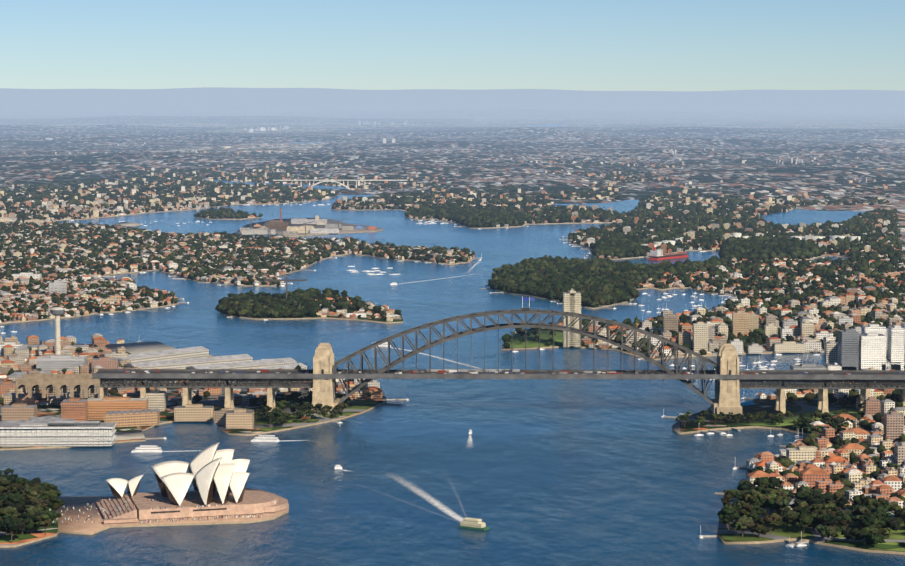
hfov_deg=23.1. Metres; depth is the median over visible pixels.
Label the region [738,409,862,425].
bradfield area
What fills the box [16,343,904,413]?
harbour bridge piers
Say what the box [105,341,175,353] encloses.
shed
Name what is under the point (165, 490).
opera house glass walls
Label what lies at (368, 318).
island
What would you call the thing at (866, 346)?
town buildings
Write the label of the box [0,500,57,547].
foreshore
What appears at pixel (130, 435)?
quay
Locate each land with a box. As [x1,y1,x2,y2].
[0,105,904,261]
[0,253,474,323]
[492,263,904,554]
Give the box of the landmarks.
[0,120,875,405]
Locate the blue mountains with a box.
[0,87,904,104]
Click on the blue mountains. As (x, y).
(276, 96)
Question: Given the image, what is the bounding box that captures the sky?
[0,0,904,90]
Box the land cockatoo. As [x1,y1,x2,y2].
[237,218,383,236]
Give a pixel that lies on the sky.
(584, 45)
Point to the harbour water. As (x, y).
(578, 472)
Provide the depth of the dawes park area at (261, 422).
2853.48 m
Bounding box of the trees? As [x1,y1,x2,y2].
[0,150,904,547]
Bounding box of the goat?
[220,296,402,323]
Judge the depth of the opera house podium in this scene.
2186.19 m
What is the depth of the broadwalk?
2165.14 m
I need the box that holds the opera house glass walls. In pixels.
[108,449,247,505]
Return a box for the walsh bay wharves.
[116,346,306,368]
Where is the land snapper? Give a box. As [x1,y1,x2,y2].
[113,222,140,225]
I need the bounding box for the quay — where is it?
[2,431,144,447]
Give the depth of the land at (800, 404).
2908.50 m
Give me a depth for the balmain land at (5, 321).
4876.13 m
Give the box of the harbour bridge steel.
[92,296,904,405]
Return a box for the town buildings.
[0,150,904,517]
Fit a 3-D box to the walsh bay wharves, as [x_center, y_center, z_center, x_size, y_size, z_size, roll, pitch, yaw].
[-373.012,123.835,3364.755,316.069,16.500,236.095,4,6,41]
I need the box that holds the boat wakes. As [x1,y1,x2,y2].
[162,262,497,520]
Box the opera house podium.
[49,490,287,523]
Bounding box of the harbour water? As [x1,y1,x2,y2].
[0,194,904,565]
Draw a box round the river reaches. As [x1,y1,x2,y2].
[213,124,865,225]
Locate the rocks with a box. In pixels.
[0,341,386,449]
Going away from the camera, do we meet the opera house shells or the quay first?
the opera house shells
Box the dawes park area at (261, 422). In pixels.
[253,399,378,430]
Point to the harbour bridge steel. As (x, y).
(255, 378)
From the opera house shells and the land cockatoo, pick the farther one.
the land cockatoo
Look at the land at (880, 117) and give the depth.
36714.34 m
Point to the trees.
(596, 280)
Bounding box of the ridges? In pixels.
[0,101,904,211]
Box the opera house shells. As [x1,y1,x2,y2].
[106,442,249,505]
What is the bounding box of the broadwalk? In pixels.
[57,488,288,534]

